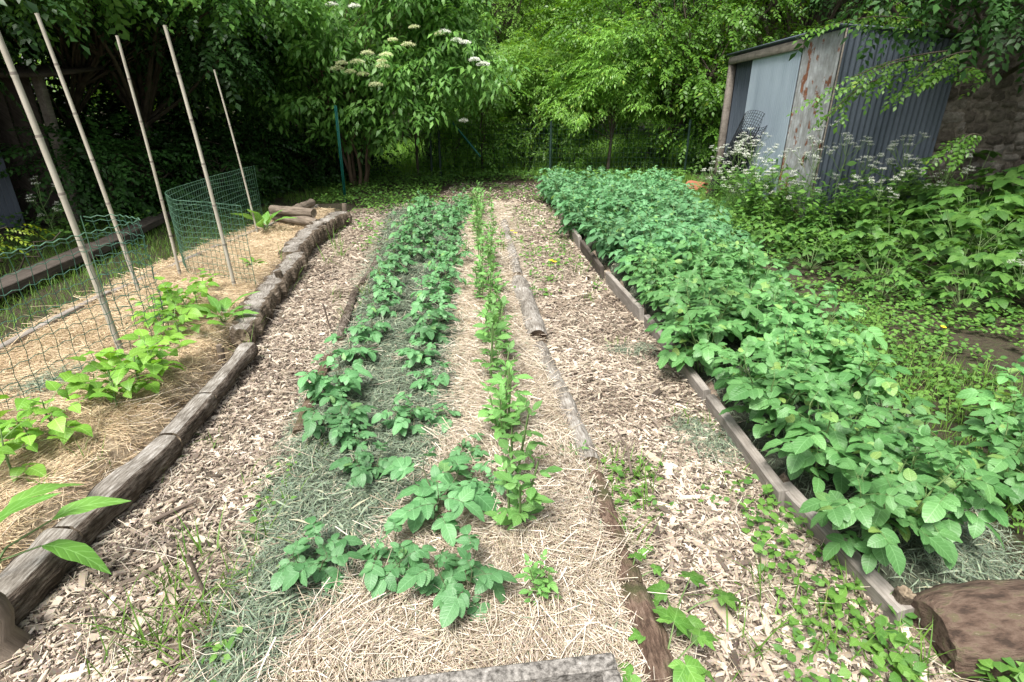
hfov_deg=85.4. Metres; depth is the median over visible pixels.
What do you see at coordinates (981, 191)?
weed bush
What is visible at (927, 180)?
weed bush
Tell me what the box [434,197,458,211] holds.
young potato plant
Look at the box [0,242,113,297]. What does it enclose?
timber beam
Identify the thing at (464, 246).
broad bean plant
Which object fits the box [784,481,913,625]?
board
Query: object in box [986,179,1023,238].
undergrowth clump
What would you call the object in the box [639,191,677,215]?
potato plant
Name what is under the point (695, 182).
roof tile
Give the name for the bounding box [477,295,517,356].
broad bean plant
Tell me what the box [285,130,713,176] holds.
meadow grass
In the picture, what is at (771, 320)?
potato plant
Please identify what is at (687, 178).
rough grass
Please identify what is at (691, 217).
potato plant
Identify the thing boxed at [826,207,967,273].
undergrowth clump
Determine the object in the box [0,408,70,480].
runner bean plant
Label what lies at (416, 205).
young potato plant
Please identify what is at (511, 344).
broad bean plant
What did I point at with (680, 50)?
woodland tree
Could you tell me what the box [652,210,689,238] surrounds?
potato plant
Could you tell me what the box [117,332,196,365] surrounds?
runner bean plant
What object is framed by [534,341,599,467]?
rotten log
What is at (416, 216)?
young potato plant
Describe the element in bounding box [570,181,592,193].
potato plant
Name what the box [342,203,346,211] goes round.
stake
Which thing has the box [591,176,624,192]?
potato plant
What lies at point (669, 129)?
woodland tree
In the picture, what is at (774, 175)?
weed bush
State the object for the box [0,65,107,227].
board hut
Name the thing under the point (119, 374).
runner bean plant
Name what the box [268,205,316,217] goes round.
firewood log
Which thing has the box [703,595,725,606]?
bark shard
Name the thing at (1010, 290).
cow parsley
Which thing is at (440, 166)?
wire fence
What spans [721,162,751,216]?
cow parsley
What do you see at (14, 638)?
stake
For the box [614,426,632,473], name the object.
stick
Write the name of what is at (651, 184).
potato plant
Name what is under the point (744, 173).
cow parsley
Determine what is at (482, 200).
broad bean plant
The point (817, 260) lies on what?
undergrowth clump
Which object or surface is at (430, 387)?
young potato plant
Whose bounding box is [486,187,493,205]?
broad bean plant
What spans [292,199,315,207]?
firewood log
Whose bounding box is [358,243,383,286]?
rotten branch
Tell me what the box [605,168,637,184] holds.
potato plant
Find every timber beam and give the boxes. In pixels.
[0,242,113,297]
[89,212,175,258]
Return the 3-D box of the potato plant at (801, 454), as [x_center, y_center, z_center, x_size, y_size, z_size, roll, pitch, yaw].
[1.319,0.407,2.343,0.600,0.487,0.534,-10,25,-22]
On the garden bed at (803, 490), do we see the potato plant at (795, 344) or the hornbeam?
the potato plant at (795, 344)
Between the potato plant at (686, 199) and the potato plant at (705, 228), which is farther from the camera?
the potato plant at (686, 199)
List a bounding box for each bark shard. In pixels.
[77,571,87,591]
[162,584,178,604]
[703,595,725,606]
[708,595,734,628]
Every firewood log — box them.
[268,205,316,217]
[270,213,319,225]
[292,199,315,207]
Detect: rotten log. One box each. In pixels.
[500,219,522,275]
[511,275,546,342]
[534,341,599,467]
[587,469,642,586]
[620,580,673,681]
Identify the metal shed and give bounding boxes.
[713,23,977,231]
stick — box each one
[119,557,171,586]
[151,499,196,522]
[563,477,597,520]
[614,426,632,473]
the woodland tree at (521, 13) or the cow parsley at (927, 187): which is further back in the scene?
the woodland tree at (521, 13)
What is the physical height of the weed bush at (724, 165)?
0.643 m
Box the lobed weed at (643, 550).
[628,540,653,557]
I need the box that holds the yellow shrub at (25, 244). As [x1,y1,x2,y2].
[0,224,60,272]
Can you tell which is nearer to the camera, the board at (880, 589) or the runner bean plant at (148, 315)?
the board at (880, 589)
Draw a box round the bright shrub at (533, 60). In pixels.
[447,26,650,170]
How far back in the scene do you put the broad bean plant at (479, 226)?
6.07 m
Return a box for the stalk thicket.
[258,89,364,182]
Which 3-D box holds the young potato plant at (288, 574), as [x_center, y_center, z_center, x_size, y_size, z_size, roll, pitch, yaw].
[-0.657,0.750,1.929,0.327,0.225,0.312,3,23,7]
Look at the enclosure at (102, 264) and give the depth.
3.31 m
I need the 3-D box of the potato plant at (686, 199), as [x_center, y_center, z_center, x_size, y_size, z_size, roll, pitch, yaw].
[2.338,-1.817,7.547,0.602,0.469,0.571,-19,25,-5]
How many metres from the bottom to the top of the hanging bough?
1.536 m
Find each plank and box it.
[0,291,111,352]
[110,250,204,292]
[207,205,318,248]
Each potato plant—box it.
[270,516,364,591]
[292,386,379,445]
[295,349,372,405]
[298,371,361,407]
[324,328,379,366]
[329,440,396,491]
[331,416,376,452]
[348,313,394,343]
[356,517,436,599]
[361,289,402,316]
[367,255,406,288]
[371,392,432,436]
[372,273,402,300]
[377,250,414,274]
[379,447,496,546]
[382,233,422,265]
[388,229,415,251]
[389,217,426,245]
[391,211,425,235]
[394,334,440,369]
[397,524,517,627]
[400,208,421,221]
[402,213,423,230]
[402,305,461,345]
[403,228,436,259]
[406,194,433,214]
[406,361,450,397]
[408,197,438,220]
[410,191,435,208]
[410,272,454,305]
[410,290,456,328]
[412,218,447,244]
[418,211,449,232]
[422,254,468,294]
[423,249,462,277]
[424,199,461,222]
[424,233,451,259]
[425,402,462,432]
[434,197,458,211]
[438,233,465,248]
[438,240,474,266]
[440,205,473,227]
[441,217,464,235]
[444,223,467,242]
[446,207,465,220]
[448,197,472,217]
[449,432,489,464]
[452,187,468,202]
[455,192,473,206]
[455,194,474,210]
[459,460,518,506]
[531,168,569,194]
[535,172,570,202]
[540,165,568,189]
[541,172,582,202]
[542,174,574,203]
[551,184,597,218]
[551,186,585,212]
[552,190,572,210]
[554,199,593,238]
[559,193,597,225]
[565,169,587,183]
[566,173,590,189]
[567,177,599,197]
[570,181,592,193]
[573,206,613,233]
[576,183,605,208]
[579,209,626,240]
[580,165,614,186]
[582,209,646,259]
[583,190,626,219]
[587,176,625,194]
[590,189,633,214]
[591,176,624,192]
[592,216,633,250]
[595,179,638,208]
[595,197,641,232]
[601,169,620,184]
[604,184,651,210]
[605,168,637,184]
[608,233,663,273]
[613,179,637,194]
[615,177,655,199]
[615,213,664,244]
[616,212,647,234]
[617,237,675,281]
[618,178,642,188]
[622,187,650,201]
[624,215,674,253]
[625,198,648,218]
[625,203,648,221]
[627,203,674,227]
[628,215,696,275]
[628,247,685,292]
[631,257,687,310]
[632,168,658,188]
[632,181,680,214]
[636,180,661,196]
[638,267,743,324]
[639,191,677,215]
[640,165,673,189]
[641,167,681,182]
[641,170,671,185]
[644,291,757,379]
[645,183,670,206]
[645,195,688,217]
[646,187,670,208]
[648,197,688,225]
[650,170,686,190]
[651,175,695,195]
[651,271,763,344]
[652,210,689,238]
[652,241,693,272]
[654,206,702,239]
[654,218,709,258]
[663,184,695,206]
[663,188,701,210]
[666,181,699,203]
[666,226,748,276]
[669,220,734,268]
[676,196,720,218]
[676,199,723,220]
[677,254,753,312]
[678,201,736,235]
[679,206,720,235]
[681,235,732,280]
[681,253,748,299]
[690,274,781,338]
[692,217,741,241]
[694,217,747,244]
[704,223,757,266]
[706,335,845,438]
[711,342,797,400]
[715,239,784,280]
[723,239,801,308]
[725,285,799,361]
[729,236,768,266]
[742,314,871,404]
[750,277,804,316]
[753,278,864,339]
[759,373,910,493]
[778,290,887,360]
[782,318,878,406]
[797,436,1019,575]
[800,326,912,419]
[835,378,947,470]
[852,424,1008,553]
[951,408,1023,504]
[956,355,1023,446]
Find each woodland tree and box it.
[14,54,205,140]
[154,4,329,134]
[331,4,491,145]
[425,0,588,117]
[473,0,572,129]
[493,0,663,44]
[510,0,683,141]
[615,1,722,132]
[641,0,720,128]
[805,0,929,28]
[859,1,929,28]
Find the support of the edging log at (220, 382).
on the woodchip path at (56, 626)
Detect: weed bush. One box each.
[700,189,731,214]
[713,208,735,224]
[717,164,750,200]
[718,158,779,214]
[730,166,796,227]
[741,158,823,219]
[750,173,805,233]
[757,197,801,236]
[792,174,871,241]
[800,190,849,231]
[832,161,911,230]
[834,197,892,236]
[851,182,900,231]
[861,163,921,221]
[890,181,935,219]
[898,156,996,213]
[931,172,988,208]
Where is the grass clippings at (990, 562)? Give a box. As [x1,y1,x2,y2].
[0,292,1023,582]
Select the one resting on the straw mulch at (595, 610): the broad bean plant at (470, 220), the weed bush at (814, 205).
the broad bean plant at (470, 220)
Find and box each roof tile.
[686,180,708,185]
[687,184,706,189]
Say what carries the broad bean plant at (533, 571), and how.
on the straw mulch at (595, 610)
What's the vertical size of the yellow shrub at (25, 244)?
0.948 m
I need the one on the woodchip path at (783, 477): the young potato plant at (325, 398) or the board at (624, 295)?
the board at (624, 295)
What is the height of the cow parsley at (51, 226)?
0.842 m
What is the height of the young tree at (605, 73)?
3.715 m
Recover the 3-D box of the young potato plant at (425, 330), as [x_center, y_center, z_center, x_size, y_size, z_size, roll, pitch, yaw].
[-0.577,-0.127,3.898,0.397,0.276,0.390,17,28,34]
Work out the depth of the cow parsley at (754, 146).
7.96 m
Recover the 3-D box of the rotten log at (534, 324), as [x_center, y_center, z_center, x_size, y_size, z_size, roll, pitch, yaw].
[0.121,-0.288,4.588,0.172,0.180,1.396,-2,23,-5]
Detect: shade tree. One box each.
[577,0,906,54]
[788,0,1023,93]
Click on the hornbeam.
(694, 54)
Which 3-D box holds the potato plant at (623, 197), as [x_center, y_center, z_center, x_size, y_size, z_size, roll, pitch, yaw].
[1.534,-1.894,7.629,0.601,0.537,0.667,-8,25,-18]
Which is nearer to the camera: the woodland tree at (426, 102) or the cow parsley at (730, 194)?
the cow parsley at (730, 194)
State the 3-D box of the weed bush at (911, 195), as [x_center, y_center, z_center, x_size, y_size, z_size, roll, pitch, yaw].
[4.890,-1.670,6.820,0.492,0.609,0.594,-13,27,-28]
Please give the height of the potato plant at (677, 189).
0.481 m
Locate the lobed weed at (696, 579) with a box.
[647,571,741,646]
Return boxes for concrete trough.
[367,653,621,681]
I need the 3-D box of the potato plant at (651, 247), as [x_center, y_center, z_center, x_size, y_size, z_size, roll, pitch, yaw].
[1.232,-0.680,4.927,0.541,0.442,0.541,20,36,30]
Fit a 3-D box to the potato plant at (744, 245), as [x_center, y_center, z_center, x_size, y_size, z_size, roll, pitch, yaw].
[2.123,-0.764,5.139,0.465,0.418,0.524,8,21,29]
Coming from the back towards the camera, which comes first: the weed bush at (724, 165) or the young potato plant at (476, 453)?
the weed bush at (724, 165)
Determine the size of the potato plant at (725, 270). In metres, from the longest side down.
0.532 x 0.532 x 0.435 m
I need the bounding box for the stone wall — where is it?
[922,0,1023,216]
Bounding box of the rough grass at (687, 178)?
[586,173,1023,543]
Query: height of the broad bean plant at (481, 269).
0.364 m
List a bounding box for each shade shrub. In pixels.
[0,35,182,186]
[0,98,218,230]
[6,55,212,205]
[81,79,301,187]
[110,109,300,214]
[153,82,325,185]
[159,92,331,196]
[263,120,384,190]
[292,114,413,181]
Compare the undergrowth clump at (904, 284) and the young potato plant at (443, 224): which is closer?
the undergrowth clump at (904, 284)
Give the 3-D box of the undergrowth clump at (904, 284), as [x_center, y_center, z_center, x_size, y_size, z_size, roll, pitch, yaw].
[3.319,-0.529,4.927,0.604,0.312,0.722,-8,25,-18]
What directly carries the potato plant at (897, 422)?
on the garden bed at (803, 490)
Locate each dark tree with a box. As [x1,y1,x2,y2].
[0,0,45,62]
[0,0,126,120]
[0,1,329,141]
[2,0,307,205]
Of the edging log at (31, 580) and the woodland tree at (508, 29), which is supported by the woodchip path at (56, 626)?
the edging log at (31, 580)
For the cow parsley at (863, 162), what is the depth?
6.32 m
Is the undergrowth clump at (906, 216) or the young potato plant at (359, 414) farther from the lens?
the undergrowth clump at (906, 216)
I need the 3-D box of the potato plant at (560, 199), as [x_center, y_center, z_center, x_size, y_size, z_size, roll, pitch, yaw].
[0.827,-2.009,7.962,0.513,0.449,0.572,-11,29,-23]
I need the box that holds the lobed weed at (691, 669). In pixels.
[618,606,717,681]
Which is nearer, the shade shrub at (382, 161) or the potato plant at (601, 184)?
the potato plant at (601, 184)
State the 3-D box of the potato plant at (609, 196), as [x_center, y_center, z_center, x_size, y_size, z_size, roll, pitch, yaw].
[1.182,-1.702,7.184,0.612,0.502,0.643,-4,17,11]
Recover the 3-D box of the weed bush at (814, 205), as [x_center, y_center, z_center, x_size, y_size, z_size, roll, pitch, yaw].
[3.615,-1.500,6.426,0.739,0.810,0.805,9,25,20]
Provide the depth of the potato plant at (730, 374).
2.99 m
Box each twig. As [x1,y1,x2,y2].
[185,553,208,603]
[322,303,331,331]
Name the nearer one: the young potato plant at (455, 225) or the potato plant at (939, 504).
the potato plant at (939, 504)
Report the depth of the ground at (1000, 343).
4.90 m
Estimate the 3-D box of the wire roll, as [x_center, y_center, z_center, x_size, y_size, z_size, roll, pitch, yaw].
[3.689,-2.981,9.214,0.384,1.594,1.416,-1,23,-3]
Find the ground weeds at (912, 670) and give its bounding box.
[0,166,1023,681]
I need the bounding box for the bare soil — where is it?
[433,180,547,205]
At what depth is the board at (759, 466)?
2.65 m
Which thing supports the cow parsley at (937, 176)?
on the ground at (1000, 343)
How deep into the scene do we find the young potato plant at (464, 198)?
8.69 m
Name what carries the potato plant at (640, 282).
on the garden bed at (803, 490)
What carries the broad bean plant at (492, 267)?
on the straw mulch at (595, 610)
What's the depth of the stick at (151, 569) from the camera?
2.00 m
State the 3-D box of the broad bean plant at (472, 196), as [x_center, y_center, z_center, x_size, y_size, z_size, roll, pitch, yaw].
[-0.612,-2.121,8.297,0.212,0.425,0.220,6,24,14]
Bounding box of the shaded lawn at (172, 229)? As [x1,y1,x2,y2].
[0,179,374,341]
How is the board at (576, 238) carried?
on the woodchip path at (783, 477)
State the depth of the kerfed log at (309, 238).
6.65 m
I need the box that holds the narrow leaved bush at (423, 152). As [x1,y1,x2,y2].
[383,73,487,174]
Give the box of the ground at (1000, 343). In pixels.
[0,107,1023,579]
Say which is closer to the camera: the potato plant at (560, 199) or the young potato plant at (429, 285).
the young potato plant at (429, 285)
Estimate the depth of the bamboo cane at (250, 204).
6.42 m
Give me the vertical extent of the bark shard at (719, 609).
0.032 m
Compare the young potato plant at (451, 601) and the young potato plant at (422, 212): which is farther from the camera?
the young potato plant at (422, 212)
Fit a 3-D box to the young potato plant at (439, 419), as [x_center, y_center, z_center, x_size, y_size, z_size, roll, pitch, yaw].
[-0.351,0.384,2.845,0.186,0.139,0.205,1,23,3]
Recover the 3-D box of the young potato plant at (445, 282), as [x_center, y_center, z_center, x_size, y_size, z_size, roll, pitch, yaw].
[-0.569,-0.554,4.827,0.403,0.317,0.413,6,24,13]
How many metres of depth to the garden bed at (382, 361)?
2.68 m
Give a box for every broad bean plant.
[461,239,470,251]
[466,185,476,206]
[467,211,480,231]
[467,262,489,299]
[470,194,485,220]
[471,212,485,235]
[471,245,492,276]
[471,303,513,378]
[472,217,485,246]
[472,219,487,238]
[473,180,483,203]
[473,203,486,232]
[473,255,502,288]
[474,237,485,263]
[475,187,484,212]
[475,227,488,252]
[476,301,512,341]
[477,194,489,212]
[477,258,501,305]
[477,293,500,329]
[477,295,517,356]
[478,225,500,266]
[478,382,525,441]
[482,224,498,256]
[482,274,510,311]
[484,451,562,529]
[485,354,533,421]
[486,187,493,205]
[487,340,520,387]
[488,204,497,225]
[488,248,495,271]
[490,286,501,313]
[491,268,504,285]
[496,229,504,246]
[498,393,547,481]
[514,549,562,604]
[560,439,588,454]
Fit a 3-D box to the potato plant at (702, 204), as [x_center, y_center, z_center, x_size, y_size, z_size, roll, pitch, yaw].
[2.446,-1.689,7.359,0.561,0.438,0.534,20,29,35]
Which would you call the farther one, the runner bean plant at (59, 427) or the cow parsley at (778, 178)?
the cow parsley at (778, 178)
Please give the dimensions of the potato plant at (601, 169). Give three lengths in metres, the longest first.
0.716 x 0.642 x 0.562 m
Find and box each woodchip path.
[0,208,388,681]
[509,199,964,681]
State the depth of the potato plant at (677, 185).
8.62 m
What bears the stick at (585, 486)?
on the straw mulch at (595, 610)
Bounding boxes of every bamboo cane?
[0,32,124,351]
[34,13,139,290]
[115,35,181,274]
[163,25,235,285]
[213,70,257,231]
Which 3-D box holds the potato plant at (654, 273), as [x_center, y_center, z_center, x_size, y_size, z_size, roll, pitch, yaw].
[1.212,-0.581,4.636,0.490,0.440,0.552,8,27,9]
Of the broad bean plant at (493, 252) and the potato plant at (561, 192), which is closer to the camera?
the broad bean plant at (493, 252)
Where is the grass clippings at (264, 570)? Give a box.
[167,202,638,681]
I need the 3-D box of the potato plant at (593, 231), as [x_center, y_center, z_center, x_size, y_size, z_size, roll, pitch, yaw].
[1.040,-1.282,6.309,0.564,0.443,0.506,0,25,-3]
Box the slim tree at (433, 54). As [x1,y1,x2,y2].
[320,1,484,158]
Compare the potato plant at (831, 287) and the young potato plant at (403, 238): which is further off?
the young potato plant at (403, 238)
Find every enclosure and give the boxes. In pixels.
[0,214,168,408]
[165,166,262,287]
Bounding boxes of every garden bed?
[212,199,637,681]
[550,201,977,592]
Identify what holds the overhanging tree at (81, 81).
on the ground at (1000, 343)
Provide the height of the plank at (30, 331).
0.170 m
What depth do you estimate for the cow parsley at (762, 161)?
7.33 m
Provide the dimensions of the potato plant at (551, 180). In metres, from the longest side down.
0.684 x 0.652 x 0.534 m
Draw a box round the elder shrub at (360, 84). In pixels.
[191,0,530,188]
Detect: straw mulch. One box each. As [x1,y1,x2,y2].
[0,206,333,571]
[212,200,710,681]
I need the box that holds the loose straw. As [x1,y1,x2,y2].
[0,215,992,681]
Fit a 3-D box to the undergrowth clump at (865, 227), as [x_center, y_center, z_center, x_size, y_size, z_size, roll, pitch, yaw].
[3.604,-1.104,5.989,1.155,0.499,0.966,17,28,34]
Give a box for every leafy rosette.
[182,291,258,322]
[230,209,294,231]
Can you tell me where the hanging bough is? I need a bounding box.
[786,11,989,178]
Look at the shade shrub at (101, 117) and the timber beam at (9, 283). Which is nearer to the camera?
the timber beam at (9, 283)
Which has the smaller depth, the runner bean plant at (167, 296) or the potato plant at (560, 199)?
the runner bean plant at (167, 296)
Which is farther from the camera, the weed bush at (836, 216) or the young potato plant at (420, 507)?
the weed bush at (836, 216)
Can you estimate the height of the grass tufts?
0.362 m
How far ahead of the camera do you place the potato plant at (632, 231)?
6.43 m
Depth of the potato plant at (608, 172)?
10.07 m
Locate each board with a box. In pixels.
[557,209,581,248]
[580,240,604,279]
[605,271,643,320]
[644,314,710,402]
[706,394,789,506]
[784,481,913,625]
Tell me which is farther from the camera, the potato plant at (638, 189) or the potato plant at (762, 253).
the potato plant at (638, 189)
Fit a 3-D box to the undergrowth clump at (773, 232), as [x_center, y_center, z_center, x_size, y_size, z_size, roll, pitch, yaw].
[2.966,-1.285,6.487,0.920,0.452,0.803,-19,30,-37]
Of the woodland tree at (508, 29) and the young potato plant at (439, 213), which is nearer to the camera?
the young potato plant at (439, 213)
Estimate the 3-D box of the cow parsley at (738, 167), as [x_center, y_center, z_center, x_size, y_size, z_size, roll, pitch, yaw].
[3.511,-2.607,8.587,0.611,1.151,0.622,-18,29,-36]
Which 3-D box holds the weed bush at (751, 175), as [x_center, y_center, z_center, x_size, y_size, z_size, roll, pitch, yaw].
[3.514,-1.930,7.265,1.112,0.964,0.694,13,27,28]
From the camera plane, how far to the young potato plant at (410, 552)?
1.91 m
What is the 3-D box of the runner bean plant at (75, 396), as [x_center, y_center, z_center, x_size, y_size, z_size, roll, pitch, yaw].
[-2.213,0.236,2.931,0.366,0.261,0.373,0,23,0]
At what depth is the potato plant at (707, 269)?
4.08 m
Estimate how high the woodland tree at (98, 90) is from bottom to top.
9.680 m
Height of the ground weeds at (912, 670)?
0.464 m
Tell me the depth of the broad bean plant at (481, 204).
6.72 m
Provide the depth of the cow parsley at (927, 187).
6.15 m
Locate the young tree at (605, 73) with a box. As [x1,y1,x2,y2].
[537,0,683,170]
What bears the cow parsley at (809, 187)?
on the ground at (1000, 343)
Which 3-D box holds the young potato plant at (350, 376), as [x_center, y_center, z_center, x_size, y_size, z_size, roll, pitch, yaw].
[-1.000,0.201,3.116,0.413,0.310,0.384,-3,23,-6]
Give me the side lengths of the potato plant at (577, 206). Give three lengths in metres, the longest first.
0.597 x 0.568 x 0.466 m
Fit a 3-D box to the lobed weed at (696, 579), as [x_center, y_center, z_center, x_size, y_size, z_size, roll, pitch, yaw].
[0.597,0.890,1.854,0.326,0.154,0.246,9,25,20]
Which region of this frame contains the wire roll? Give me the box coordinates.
[704,110,766,198]
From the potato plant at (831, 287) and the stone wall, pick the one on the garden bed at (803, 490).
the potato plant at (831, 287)
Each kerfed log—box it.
[229,252,307,346]
[278,211,351,259]
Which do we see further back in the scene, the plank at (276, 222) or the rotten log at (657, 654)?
the plank at (276, 222)
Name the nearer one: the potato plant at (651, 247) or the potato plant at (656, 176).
the potato plant at (651, 247)
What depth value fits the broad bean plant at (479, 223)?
6.47 m
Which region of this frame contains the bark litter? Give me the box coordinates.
[364,182,550,214]
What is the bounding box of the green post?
[334,105,346,202]
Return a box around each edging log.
[0,528,86,625]
[52,435,182,545]
[158,393,217,447]
[197,342,257,402]
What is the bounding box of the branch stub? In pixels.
[892,585,916,604]
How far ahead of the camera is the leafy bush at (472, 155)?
12.73 m
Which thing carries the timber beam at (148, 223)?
on the ground at (1000, 343)
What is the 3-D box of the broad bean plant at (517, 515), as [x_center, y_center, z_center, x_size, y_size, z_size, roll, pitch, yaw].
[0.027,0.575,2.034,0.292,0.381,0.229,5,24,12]
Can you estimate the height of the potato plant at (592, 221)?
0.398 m
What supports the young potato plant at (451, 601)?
on the garden bed at (382, 361)
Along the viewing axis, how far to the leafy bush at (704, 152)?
12.53 m
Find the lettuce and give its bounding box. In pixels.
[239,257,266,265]
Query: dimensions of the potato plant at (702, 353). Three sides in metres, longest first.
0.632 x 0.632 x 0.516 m
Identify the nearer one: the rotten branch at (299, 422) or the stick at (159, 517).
the stick at (159, 517)
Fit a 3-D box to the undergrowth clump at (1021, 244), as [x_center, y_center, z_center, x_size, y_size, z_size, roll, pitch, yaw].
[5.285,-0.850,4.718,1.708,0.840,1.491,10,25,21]
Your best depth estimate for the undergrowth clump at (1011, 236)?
5.23 m
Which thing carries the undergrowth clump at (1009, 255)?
on the ground at (1000, 343)
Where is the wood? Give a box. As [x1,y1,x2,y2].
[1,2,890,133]
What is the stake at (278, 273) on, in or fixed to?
on the woodchip path at (56, 626)
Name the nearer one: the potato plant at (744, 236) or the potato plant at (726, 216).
the potato plant at (744, 236)
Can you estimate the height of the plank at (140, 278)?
0.161 m
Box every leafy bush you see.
[420,110,473,177]
[436,60,538,175]
[540,105,603,174]
[604,89,676,174]
[664,61,727,172]
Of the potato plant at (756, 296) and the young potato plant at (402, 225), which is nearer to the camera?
the potato plant at (756, 296)
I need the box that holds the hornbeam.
[525,0,848,172]
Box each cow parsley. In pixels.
[26,177,66,249]
[692,156,724,207]
[696,145,734,199]
[709,169,739,210]
[712,132,748,207]
[714,134,757,199]
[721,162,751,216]
[728,151,771,222]
[729,139,779,226]
[734,127,774,206]
[763,147,824,239]
[763,148,804,218]
[777,125,845,218]
[796,119,872,230]
[826,141,887,229]
[855,167,905,240]
[865,139,931,226]
[867,132,933,221]
[909,148,975,214]
[919,146,973,229]
[989,250,1023,310]
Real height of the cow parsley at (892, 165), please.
1.181 m
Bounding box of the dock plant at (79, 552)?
[0,483,129,573]
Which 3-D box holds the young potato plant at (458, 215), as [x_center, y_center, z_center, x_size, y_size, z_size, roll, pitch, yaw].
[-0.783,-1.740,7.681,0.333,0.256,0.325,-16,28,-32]
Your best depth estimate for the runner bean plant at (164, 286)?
4.12 m
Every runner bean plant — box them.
[0,372,113,443]
[0,397,81,446]
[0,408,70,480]
[56,357,139,402]
[65,347,163,405]
[75,336,185,393]
[112,329,185,380]
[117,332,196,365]
[123,298,169,327]
[130,305,191,336]
[140,297,225,341]
[147,276,197,317]
[147,284,221,314]
[162,280,219,302]
[181,268,223,294]
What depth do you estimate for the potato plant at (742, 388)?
2.63 m
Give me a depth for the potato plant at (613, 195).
7.37 m
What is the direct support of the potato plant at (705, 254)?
on the garden bed at (803, 490)
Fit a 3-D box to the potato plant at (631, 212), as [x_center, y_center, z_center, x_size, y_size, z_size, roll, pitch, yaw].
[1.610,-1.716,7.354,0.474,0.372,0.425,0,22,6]
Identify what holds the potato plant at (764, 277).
on the garden bed at (803, 490)
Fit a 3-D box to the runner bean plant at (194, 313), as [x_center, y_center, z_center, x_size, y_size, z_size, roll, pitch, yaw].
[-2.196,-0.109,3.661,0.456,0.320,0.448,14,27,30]
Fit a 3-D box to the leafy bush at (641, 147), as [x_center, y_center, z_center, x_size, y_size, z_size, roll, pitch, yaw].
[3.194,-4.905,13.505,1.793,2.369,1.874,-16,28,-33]
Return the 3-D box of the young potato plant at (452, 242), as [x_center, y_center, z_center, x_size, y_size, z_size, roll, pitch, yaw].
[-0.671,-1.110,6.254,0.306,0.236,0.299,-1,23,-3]
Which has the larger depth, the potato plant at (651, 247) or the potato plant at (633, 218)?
the potato plant at (633, 218)
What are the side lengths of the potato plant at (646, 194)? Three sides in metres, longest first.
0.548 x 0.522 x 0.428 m
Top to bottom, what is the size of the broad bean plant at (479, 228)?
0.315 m
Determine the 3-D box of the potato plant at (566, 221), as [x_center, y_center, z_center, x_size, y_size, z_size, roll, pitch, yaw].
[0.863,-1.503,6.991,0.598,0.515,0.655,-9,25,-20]
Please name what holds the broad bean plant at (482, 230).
on the straw mulch at (595, 610)
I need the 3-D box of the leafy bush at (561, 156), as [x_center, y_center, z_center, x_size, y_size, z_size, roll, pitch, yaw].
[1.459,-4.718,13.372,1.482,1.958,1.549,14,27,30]
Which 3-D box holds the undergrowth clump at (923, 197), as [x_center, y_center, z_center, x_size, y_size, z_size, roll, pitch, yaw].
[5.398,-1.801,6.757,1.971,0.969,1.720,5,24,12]
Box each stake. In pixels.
[0,592,31,663]
[216,343,226,365]
[274,270,282,278]
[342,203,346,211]
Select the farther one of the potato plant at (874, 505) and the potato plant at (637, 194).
the potato plant at (637, 194)
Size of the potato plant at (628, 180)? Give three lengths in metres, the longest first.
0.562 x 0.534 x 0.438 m
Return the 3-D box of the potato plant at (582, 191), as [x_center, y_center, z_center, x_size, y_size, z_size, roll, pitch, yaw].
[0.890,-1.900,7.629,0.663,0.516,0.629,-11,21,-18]
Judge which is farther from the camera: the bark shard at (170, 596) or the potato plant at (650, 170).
the potato plant at (650, 170)
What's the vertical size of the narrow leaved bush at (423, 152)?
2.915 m
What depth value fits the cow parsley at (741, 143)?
8.13 m
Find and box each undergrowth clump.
[731,208,809,251]
[769,215,836,246]
[770,234,842,272]
[793,215,899,262]
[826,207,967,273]
[827,201,943,254]
[831,235,949,292]
[838,198,915,237]
[843,260,922,308]
[873,150,1023,226]
[881,194,1023,282]
[900,181,1023,253]
[902,226,1023,308]
[905,177,1020,244]
[910,264,1019,323]
[923,204,1023,282]
[936,244,1023,297]
[937,168,1023,236]
[963,164,1023,211]
[974,194,1023,254]
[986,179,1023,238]
[993,234,1023,270]
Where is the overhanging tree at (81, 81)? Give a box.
[0,0,340,155]
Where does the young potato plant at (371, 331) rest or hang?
on the garden bed at (382, 361)
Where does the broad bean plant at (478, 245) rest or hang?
on the straw mulch at (595, 610)
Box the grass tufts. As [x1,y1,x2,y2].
[23,207,997,681]
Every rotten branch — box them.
[292,354,331,436]
[336,287,359,343]
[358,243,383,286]
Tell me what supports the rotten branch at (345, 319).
on the woodchip path at (56, 626)
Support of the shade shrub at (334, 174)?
on the ground at (1000, 343)
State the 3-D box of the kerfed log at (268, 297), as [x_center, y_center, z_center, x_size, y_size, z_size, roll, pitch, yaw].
[-2.071,-0.406,4.837,0.262,0.263,2.222,-3,24,-8]
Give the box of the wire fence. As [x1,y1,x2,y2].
[411,87,718,179]
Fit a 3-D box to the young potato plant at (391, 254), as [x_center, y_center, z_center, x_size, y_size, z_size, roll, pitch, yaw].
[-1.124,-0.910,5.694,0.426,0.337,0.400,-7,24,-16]
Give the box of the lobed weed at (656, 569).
[627,552,663,576]
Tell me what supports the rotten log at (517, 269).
on the garden bed at (382, 361)

